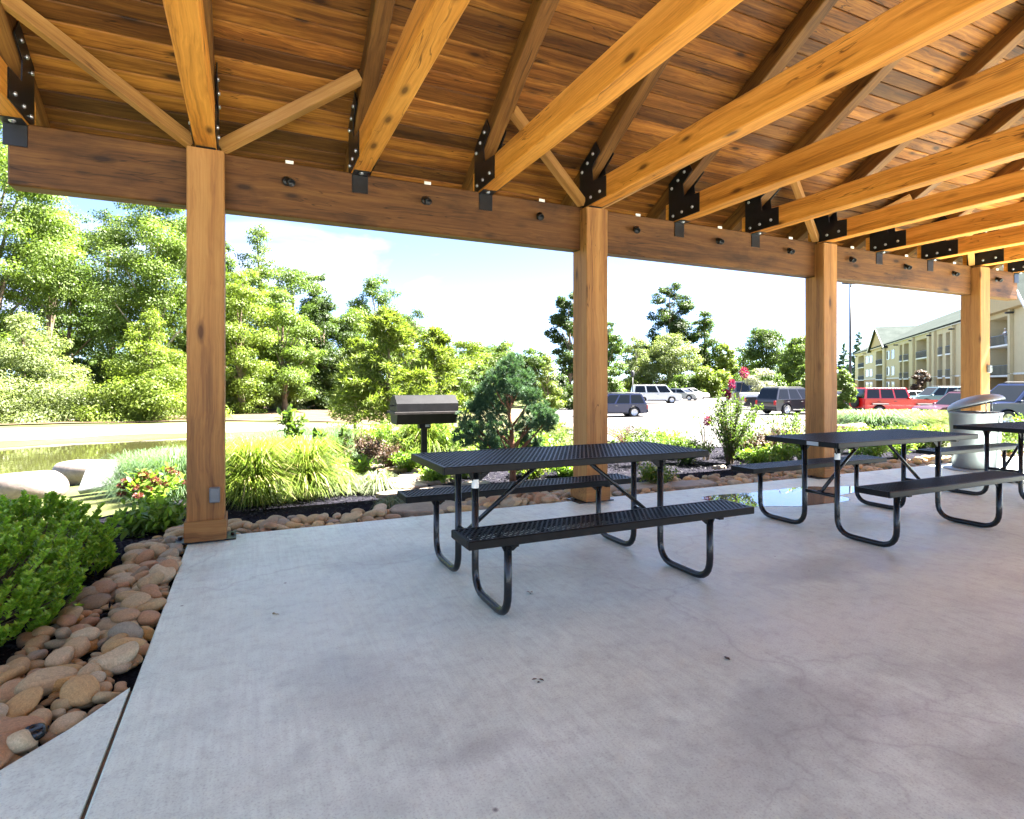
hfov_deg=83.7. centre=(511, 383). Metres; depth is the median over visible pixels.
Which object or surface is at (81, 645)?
river stone
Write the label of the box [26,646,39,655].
river stone
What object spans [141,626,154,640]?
river stone
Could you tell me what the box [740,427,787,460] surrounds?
garden shrub
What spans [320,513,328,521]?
river stone
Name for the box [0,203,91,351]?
broadleaf tree
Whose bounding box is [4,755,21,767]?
river stone
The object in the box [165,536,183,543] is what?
river stone
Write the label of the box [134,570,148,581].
river stone
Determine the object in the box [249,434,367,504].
fountain grass
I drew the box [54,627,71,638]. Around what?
river stone
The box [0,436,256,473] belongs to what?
water
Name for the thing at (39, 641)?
river stone
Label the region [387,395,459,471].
charcoal grill
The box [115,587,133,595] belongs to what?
river stone
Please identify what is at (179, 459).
blue grass
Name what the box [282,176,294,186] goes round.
spotlight
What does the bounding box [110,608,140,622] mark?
river stone
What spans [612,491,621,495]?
river stone
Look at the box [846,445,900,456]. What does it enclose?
garden shrub
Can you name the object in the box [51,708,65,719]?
river stone
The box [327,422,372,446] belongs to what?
bedding shrub
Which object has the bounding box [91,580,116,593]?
river stone
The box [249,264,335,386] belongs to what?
broadleaf tree
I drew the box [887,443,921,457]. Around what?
garden shrub
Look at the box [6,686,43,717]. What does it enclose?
river stone
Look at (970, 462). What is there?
trash can
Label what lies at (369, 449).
seed head shrub
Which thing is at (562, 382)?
understory shrub
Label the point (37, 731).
drain cap
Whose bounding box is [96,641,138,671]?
river stone
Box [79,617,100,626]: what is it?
river stone
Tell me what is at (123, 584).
river stone
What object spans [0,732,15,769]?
river stone
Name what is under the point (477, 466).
picnic table
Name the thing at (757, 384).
tree
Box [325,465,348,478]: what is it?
sedge tuft
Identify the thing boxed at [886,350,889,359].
window
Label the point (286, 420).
broadleaf sapling
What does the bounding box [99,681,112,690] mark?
river stone
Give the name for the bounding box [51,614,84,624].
river stone
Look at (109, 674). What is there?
river stone
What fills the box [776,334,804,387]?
broadleaf tree
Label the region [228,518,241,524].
river stone
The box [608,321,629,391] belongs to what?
broadleaf tree
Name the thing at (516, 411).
field
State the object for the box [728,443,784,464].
garden shrub
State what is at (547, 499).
river stone
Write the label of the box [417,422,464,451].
garden shrub
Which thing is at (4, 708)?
river stone
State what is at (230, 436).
blue grass
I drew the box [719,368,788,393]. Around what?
understory shrub
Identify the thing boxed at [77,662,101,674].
river stone
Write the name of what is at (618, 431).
twiggy shrub
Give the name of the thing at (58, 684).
river stone
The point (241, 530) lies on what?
river stone
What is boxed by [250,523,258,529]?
river stone
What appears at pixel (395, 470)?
flagstone
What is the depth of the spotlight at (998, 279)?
8.98 m
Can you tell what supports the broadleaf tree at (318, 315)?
on the woodland floor
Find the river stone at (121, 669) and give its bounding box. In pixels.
[112,662,131,674]
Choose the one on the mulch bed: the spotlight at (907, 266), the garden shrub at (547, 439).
the garden shrub at (547, 439)
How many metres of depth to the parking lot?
37.23 m
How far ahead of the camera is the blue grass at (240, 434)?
9.65 m
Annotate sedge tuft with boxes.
[318,470,371,495]
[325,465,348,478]
[353,470,405,492]
[369,495,404,509]
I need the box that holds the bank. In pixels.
[0,422,532,440]
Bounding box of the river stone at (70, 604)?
[64,601,77,606]
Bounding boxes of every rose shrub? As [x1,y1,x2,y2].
[543,424,572,444]
[608,424,669,465]
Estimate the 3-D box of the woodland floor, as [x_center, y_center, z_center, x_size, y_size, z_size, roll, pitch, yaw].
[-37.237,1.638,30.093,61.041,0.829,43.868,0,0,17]
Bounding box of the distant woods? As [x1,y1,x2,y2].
[1,326,841,391]
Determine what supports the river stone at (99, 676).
on the river stones at (753, 478)
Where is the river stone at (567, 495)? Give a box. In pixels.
[560,492,570,498]
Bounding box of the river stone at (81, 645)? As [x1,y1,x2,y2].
[63,636,90,658]
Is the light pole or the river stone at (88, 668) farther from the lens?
the light pole
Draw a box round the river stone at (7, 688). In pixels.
[0,678,23,699]
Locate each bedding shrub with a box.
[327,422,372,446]
[352,418,405,448]
[387,448,428,471]
[449,418,503,445]
[459,443,506,450]
[508,468,550,478]
[517,423,572,443]
[550,466,572,477]
[634,427,692,443]
[664,434,718,464]
[713,425,776,456]
[781,428,803,459]
[837,423,881,453]
[853,422,909,429]
[900,423,947,448]
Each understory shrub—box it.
[59,358,120,410]
[86,384,123,416]
[226,366,262,413]
[264,363,314,409]
[307,357,351,408]
[438,368,477,409]
[464,363,503,402]
[540,374,572,409]
[615,376,653,391]
[668,373,712,388]
[692,365,733,397]
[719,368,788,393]
[792,364,804,387]
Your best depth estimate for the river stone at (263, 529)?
4.70 m
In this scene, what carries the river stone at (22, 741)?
on the mulch bed
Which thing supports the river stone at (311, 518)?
on the river stone at (303, 518)
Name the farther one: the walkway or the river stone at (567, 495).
the river stone at (567, 495)
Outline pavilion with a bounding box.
[0,0,1023,544]
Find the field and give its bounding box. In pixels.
[320,406,531,428]
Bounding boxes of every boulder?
[0,470,68,500]
[52,459,122,484]
[560,423,572,430]
[712,465,725,468]
[770,425,802,445]
[837,423,865,431]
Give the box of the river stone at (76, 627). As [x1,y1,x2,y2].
[59,624,85,647]
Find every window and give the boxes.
[869,355,872,362]
[869,369,872,376]
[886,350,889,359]
[886,366,889,375]
[891,349,894,358]
[891,366,894,375]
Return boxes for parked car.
[670,388,702,399]
[686,388,709,398]
[908,390,921,395]
[911,390,990,421]
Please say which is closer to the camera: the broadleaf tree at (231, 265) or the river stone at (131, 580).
the river stone at (131, 580)
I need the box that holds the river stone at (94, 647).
[87,638,98,653]
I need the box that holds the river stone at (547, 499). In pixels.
[541,496,555,503]
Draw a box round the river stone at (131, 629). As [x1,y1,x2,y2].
[107,621,143,638]
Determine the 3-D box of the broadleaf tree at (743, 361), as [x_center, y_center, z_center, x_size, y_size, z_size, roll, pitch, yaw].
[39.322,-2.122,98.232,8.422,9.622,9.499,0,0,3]
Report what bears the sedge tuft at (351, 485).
on the mulch bed
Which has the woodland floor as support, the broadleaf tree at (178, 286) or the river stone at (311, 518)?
the broadleaf tree at (178, 286)
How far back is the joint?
1.84 m
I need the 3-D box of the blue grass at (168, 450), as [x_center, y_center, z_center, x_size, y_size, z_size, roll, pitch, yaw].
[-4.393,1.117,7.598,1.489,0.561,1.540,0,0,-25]
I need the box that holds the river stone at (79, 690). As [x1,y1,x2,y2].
[59,674,99,706]
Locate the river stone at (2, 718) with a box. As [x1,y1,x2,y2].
[0,716,11,723]
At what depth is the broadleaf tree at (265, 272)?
35.50 m
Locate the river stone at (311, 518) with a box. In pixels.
[307,514,319,523]
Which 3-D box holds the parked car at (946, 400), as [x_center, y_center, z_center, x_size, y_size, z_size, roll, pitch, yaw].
[23.122,1.195,29.000,4.720,1.694,2.130,0,0,-3]
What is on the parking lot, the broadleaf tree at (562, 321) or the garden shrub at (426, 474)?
the broadleaf tree at (562, 321)
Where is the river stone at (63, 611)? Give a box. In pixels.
[58,606,72,615]
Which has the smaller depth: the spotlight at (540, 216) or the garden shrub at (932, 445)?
the spotlight at (540, 216)
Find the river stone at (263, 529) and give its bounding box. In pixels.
[259,527,271,531]
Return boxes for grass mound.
[800,409,881,432]
[801,408,948,445]
[870,409,948,431]
[890,409,955,427]
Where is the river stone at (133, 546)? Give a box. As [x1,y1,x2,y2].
[124,543,147,552]
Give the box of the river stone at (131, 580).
[113,576,136,587]
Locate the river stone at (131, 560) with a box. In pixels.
[122,556,135,564]
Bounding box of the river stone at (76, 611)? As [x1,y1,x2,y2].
[64,606,82,618]
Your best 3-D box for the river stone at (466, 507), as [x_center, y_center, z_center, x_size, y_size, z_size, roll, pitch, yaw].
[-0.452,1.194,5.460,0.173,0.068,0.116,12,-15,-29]
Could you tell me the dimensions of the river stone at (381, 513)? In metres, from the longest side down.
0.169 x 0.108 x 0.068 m
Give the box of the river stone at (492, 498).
[487,496,496,501]
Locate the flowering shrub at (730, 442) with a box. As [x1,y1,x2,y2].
[703,367,763,463]
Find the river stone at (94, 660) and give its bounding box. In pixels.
[87,654,102,663]
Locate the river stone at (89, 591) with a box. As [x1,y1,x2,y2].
[66,586,109,603]
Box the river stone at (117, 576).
[110,572,131,580]
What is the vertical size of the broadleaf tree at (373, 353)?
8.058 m
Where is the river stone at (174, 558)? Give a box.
[165,556,181,560]
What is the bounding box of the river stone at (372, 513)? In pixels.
[364,510,376,516]
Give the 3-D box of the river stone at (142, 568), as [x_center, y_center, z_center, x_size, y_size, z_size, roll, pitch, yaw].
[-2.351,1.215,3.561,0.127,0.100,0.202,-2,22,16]
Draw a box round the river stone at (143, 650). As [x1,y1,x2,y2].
[137,643,149,656]
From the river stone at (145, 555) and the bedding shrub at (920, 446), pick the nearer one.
the river stone at (145, 555)
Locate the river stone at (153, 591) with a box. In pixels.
[140,584,161,598]
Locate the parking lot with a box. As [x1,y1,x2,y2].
[556,397,804,447]
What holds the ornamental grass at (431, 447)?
on the ground at (112, 505)
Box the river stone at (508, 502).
[500,499,514,506]
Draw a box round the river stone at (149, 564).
[139,560,157,568]
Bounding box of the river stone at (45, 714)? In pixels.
[28,708,51,731]
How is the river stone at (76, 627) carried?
on the mulch bed
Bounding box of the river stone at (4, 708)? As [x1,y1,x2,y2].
[0,703,8,716]
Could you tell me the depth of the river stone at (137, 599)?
3.08 m
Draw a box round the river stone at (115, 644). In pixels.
[102,637,146,653]
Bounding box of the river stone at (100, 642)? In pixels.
[95,637,108,650]
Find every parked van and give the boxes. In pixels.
[631,384,681,402]
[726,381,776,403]
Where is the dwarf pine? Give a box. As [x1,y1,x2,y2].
[451,351,561,481]
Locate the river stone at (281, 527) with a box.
[274,524,289,529]
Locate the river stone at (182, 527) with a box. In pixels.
[165,526,183,532]
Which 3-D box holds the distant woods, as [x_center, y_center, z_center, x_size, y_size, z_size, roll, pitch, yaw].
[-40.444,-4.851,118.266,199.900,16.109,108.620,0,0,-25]
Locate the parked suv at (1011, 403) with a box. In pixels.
[954,382,1023,421]
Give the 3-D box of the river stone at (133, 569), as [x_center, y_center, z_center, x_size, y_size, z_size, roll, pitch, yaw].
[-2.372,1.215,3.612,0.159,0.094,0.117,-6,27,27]
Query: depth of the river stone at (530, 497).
5.87 m
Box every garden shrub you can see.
[378,428,436,455]
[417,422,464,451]
[418,465,453,484]
[448,445,469,477]
[514,430,566,447]
[543,440,572,446]
[637,461,680,482]
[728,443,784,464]
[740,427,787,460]
[750,441,801,461]
[755,409,804,443]
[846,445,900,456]
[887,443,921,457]
[903,421,939,429]
[913,423,949,447]
[1000,433,1023,453]
[1001,413,1023,441]
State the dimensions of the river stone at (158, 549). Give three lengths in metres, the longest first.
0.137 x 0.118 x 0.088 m
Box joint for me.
[81,691,131,818]
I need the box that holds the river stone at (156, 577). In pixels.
[136,571,163,588]
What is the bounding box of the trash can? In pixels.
[943,394,1004,472]
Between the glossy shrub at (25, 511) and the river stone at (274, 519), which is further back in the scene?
the river stone at (274, 519)
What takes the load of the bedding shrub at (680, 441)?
on the mulch bed
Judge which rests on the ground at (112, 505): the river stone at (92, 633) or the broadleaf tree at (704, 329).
the broadleaf tree at (704, 329)
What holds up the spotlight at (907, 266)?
attached to the pavilion
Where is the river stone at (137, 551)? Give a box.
[121,549,142,559]
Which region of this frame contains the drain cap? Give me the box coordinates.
[24,723,45,740]
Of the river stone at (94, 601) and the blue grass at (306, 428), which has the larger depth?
the blue grass at (306, 428)
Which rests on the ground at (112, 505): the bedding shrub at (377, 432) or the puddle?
the bedding shrub at (377, 432)
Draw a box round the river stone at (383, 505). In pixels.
[373,503,386,508]
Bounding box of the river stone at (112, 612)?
[108,607,128,617]
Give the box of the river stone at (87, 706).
[74,703,94,709]
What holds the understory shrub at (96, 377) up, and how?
on the woodland floor
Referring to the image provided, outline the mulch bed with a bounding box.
[0,447,944,746]
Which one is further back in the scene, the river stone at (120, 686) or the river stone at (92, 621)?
the river stone at (92, 621)
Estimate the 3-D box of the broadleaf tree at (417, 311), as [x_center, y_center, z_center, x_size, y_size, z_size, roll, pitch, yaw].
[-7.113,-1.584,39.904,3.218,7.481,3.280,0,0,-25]
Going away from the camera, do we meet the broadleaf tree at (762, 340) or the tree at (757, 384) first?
the tree at (757, 384)
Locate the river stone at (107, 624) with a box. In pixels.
[96,618,139,630]
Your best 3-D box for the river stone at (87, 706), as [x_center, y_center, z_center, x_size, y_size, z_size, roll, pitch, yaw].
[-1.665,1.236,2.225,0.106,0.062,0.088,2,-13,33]
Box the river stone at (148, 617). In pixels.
[137,610,160,625]
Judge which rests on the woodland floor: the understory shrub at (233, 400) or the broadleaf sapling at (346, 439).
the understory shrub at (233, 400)
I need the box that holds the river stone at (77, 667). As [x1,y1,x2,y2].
[59,664,82,670]
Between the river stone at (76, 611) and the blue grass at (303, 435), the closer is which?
the river stone at (76, 611)
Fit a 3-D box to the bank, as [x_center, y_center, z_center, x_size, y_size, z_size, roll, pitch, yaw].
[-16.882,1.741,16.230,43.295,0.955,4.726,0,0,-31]
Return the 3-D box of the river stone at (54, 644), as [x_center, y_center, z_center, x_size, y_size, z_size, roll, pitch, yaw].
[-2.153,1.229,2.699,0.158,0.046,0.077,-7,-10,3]
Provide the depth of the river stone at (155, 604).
3.06 m
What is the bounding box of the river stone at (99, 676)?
[90,671,105,682]
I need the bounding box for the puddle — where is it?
[702,486,853,506]
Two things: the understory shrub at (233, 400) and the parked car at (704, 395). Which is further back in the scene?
the parked car at (704, 395)
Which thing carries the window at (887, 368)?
in the hotel
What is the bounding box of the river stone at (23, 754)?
[19,746,37,756]
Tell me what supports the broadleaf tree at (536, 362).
on the field
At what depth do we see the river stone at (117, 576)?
3.52 m
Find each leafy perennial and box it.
[115,502,173,540]
[135,493,185,532]
[157,506,185,531]
[331,451,388,477]
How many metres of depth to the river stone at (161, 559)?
3.86 m
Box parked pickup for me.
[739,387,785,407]
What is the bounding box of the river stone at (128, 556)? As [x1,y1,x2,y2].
[122,552,137,563]
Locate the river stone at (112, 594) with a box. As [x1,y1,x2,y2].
[110,589,116,598]
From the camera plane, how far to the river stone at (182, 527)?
4.67 m
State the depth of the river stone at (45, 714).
2.08 m
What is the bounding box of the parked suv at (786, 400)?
[755,387,804,414]
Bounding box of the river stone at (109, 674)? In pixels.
[102,670,113,677]
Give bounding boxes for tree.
[0,121,93,374]
[0,195,130,365]
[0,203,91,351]
[0,263,129,405]
[0,311,118,424]
[34,208,144,364]
[53,202,228,387]
[57,307,233,423]
[159,218,185,406]
[164,233,253,402]
[183,268,282,413]
[226,222,324,408]
[246,288,327,411]
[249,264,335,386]
[289,296,361,409]
[294,306,387,405]
[296,271,331,388]
[323,303,435,437]
[323,334,378,429]
[335,311,402,393]
[343,273,415,405]
[379,312,444,388]
[393,307,427,368]
[399,324,469,415]
[437,336,496,399]
[459,344,504,365]
[476,338,539,406]
[516,347,555,405]
[530,355,567,429]
[542,292,572,397]
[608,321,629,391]
[618,335,656,381]
[622,345,661,380]
[636,333,707,385]
[643,282,695,374]
[684,310,729,375]
[714,343,739,396]
[730,343,761,378]
[733,326,804,386]
[743,368,776,391]
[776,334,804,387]
[837,343,848,389]
[837,369,858,411]
[845,332,862,383]
[910,370,932,390]
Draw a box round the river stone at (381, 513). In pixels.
[376,510,385,516]
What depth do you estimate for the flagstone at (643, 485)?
6.57 m
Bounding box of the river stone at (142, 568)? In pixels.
[131,566,148,576]
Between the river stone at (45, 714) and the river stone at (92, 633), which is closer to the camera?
the river stone at (45, 714)
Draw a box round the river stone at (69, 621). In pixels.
[56,615,76,627]
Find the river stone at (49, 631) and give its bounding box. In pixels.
[32,626,55,637]
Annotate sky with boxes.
[0,129,960,381]
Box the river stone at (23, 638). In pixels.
[16,632,50,647]
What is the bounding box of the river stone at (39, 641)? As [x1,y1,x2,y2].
[22,635,49,649]
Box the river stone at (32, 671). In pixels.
[26,668,41,675]
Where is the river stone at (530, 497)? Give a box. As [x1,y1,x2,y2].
[526,495,533,499]
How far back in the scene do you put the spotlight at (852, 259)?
7.51 m
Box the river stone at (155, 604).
[137,598,166,611]
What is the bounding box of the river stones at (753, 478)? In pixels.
[15,448,1023,715]
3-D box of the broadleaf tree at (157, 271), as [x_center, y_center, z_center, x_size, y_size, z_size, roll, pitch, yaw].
[-18.436,-4.208,28.936,7.594,11.933,7.074,0,0,-25]
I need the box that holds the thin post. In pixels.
[631,370,634,391]
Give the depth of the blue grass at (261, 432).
10.19 m
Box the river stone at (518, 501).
[512,498,521,506]
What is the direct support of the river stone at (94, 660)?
on the mulch bed
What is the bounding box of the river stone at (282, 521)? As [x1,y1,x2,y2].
[272,518,289,530]
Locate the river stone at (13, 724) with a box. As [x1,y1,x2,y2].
[0,716,45,732]
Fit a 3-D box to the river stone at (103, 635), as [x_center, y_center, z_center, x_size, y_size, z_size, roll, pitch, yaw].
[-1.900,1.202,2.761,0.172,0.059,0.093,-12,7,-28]
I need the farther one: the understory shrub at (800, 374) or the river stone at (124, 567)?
the understory shrub at (800, 374)
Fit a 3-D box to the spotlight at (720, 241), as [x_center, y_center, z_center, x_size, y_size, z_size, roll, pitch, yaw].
[2.383,-1.633,6.553,0.085,0.100,0.110,0,0,5]
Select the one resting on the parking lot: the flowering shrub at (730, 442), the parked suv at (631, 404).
the parked suv at (631, 404)
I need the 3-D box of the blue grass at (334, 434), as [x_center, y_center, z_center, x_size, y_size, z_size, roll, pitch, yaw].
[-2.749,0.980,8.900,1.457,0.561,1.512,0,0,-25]
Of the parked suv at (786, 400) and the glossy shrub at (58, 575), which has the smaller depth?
the glossy shrub at (58, 575)
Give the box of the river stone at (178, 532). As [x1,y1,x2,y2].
[168,529,183,536]
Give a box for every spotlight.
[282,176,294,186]
[421,196,431,204]
[537,212,543,220]
[634,226,640,233]
[716,237,723,244]
[787,247,794,253]
[849,256,856,262]
[904,264,911,269]
[952,271,959,276]
[995,277,1003,281]
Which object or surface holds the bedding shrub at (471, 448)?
on the mulch bed
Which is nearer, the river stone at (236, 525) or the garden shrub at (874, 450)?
the river stone at (236, 525)
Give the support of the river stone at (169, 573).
on the mulch bed
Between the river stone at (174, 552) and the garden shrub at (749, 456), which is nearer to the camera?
the river stone at (174, 552)
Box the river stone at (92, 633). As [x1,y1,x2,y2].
[70,627,100,640]
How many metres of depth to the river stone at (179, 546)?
4.13 m
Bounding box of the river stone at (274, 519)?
[259,516,278,529]
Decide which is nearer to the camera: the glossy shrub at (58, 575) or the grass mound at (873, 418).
the glossy shrub at (58, 575)
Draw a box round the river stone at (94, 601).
[77,593,111,609]
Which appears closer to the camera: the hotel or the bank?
the bank
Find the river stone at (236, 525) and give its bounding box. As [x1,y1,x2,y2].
[228,521,248,530]
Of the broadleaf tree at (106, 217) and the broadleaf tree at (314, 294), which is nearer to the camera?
the broadleaf tree at (106, 217)
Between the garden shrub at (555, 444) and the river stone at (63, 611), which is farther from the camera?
the garden shrub at (555, 444)
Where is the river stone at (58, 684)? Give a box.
[52,675,74,692]
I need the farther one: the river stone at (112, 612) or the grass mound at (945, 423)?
the grass mound at (945, 423)
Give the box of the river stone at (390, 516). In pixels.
[383,514,400,518]
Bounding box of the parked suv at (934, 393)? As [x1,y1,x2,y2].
[910,386,960,399]
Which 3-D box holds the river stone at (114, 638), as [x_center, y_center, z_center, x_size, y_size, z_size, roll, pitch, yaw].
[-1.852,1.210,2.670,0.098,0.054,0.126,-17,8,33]
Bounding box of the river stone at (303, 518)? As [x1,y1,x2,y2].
[296,514,310,523]
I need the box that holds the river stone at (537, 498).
[533,492,546,503]
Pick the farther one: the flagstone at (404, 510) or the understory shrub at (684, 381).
the understory shrub at (684, 381)
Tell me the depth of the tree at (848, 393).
30.72 m
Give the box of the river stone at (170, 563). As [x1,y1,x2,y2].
[159,559,178,579]
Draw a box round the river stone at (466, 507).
[462,505,471,510]
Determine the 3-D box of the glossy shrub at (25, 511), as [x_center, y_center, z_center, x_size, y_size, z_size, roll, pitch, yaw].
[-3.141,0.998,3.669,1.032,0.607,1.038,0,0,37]
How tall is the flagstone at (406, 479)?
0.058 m
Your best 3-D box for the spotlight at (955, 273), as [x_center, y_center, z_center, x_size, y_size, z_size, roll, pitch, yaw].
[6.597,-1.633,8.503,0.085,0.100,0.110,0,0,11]
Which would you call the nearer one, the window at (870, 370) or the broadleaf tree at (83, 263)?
the broadleaf tree at (83, 263)
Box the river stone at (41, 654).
[27,649,47,660]
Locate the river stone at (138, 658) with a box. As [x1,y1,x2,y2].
[131,654,142,664]
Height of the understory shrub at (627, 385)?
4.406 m
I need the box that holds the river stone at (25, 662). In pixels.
[5,657,30,676]
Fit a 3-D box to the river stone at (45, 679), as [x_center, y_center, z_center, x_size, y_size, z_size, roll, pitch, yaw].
[-1.861,1.198,2.288,0.126,0.082,0.212,7,-9,33]
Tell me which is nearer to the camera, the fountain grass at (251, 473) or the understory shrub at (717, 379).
the fountain grass at (251, 473)
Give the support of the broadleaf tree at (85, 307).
on the woodland floor
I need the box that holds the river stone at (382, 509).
[373,507,386,514]
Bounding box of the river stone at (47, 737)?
[39,732,57,744]
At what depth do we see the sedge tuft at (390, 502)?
5.70 m
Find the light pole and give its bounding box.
[842,283,851,377]
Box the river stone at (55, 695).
[48,692,58,698]
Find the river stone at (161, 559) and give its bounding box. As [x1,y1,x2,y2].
[156,557,166,561]
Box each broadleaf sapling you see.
[273,404,308,439]
[312,424,332,444]
[331,425,352,460]
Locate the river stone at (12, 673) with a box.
[0,666,24,685]
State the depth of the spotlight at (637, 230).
6.05 m
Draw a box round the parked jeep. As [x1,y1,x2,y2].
[849,388,937,410]
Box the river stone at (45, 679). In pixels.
[14,666,77,696]
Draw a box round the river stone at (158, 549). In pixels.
[150,544,166,556]
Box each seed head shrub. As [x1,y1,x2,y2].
[345,431,391,474]
[373,440,408,467]
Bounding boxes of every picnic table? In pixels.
[397,441,753,614]
[731,429,1023,546]
[916,421,1023,499]
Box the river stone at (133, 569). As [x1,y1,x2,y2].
[128,566,140,572]
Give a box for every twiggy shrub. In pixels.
[608,421,649,441]
[692,402,728,459]
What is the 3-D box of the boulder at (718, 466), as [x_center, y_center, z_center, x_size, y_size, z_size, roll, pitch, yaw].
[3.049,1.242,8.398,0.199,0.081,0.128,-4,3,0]
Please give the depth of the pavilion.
4.80 m
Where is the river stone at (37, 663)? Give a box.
[25,659,45,675]
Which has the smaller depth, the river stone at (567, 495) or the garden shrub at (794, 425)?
the river stone at (567, 495)
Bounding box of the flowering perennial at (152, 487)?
[115,461,185,509]
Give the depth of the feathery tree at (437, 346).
16.88 m
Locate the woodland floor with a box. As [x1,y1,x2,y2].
[0,405,386,424]
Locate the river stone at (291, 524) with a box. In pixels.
[284,521,304,528]
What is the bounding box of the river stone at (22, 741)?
[6,729,37,754]
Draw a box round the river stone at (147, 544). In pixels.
[143,542,169,548]
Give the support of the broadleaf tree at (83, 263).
on the woodland floor
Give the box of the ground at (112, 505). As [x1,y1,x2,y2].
[0,387,1002,521]
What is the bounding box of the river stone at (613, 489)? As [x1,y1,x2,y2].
[610,486,616,493]
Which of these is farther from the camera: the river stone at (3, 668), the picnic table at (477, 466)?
the picnic table at (477, 466)
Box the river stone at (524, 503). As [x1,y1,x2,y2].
[518,500,526,505]
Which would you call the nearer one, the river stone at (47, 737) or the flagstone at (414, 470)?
the river stone at (47, 737)
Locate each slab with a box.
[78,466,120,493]
[84,456,1023,818]
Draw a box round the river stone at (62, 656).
[44,646,74,667]
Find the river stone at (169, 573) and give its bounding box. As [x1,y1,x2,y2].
[149,564,175,584]
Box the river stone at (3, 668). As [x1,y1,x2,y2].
[0,665,8,673]
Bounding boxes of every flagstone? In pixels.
[371,464,386,470]
[376,467,406,472]
[376,489,410,498]
[387,482,427,490]
[389,500,465,517]
[391,477,416,482]
[398,472,420,478]
[411,468,420,471]
[417,478,448,484]
[420,485,450,488]
[462,480,489,485]
[612,482,656,492]
[663,479,716,489]
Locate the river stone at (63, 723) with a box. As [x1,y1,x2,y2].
[47,711,87,734]
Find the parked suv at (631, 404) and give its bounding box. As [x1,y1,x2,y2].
[608,392,648,416]
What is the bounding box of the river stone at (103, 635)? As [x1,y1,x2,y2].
[98,621,138,639]
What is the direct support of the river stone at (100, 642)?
on the mulch bed
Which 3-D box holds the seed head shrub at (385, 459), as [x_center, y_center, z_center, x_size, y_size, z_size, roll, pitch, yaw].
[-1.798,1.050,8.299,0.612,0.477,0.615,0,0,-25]
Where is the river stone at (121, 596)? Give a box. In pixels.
[115,591,141,601]
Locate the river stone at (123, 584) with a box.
[116,582,129,588]
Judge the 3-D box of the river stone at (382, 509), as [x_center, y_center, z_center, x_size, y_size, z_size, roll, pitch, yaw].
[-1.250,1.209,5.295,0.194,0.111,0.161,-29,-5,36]
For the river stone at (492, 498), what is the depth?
5.92 m
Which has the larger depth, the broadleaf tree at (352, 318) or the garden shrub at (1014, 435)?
the broadleaf tree at (352, 318)
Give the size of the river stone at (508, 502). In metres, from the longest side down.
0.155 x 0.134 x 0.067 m
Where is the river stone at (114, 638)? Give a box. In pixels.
[101,633,128,651]
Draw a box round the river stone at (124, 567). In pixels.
[106,564,131,575]
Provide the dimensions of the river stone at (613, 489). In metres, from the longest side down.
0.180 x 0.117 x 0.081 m
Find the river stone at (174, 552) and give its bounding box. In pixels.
[158,548,178,557]
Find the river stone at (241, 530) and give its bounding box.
[237,528,251,533]
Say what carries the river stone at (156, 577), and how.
on the mulch bed
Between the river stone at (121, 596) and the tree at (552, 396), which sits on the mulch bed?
the river stone at (121, 596)
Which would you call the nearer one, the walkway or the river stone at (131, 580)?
the walkway
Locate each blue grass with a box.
[71,448,157,496]
[89,447,185,502]
[106,445,185,506]
[114,445,184,481]
[130,444,185,475]
[226,432,263,441]
[226,433,254,440]
[232,434,282,445]
[246,428,286,437]
[256,431,307,439]
[268,424,319,434]
[269,429,337,460]
[300,424,354,446]
[307,428,371,465]
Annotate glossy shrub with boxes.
[0,490,121,581]
[0,515,88,646]
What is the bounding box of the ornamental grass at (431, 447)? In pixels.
[382,418,467,458]
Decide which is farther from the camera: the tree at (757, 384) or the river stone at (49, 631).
the tree at (757, 384)
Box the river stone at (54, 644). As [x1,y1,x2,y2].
[44,638,67,648]
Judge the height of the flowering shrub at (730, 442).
1.553 m
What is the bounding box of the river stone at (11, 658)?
[6,654,26,663]
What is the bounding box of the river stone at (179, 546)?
[170,543,183,554]
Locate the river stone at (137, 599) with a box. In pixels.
[120,592,150,607]
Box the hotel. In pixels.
[853,265,1023,389]
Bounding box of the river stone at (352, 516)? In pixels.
[341,511,361,523]
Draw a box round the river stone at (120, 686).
[114,681,127,692]
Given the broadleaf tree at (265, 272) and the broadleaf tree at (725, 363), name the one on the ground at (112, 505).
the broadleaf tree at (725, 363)
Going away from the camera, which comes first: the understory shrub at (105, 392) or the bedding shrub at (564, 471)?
the bedding shrub at (564, 471)
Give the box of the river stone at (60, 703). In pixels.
[50,698,73,711]
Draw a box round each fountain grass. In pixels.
[180,436,319,508]
[180,437,273,496]
[229,435,332,494]
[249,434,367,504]
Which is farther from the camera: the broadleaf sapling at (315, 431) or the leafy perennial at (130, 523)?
the broadleaf sapling at (315, 431)
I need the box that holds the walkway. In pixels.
[0,688,129,818]
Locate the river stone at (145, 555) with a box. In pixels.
[135,549,154,563]
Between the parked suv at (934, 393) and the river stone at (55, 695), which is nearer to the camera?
the river stone at (55, 695)
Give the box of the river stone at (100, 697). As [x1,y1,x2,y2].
[92,691,121,703]

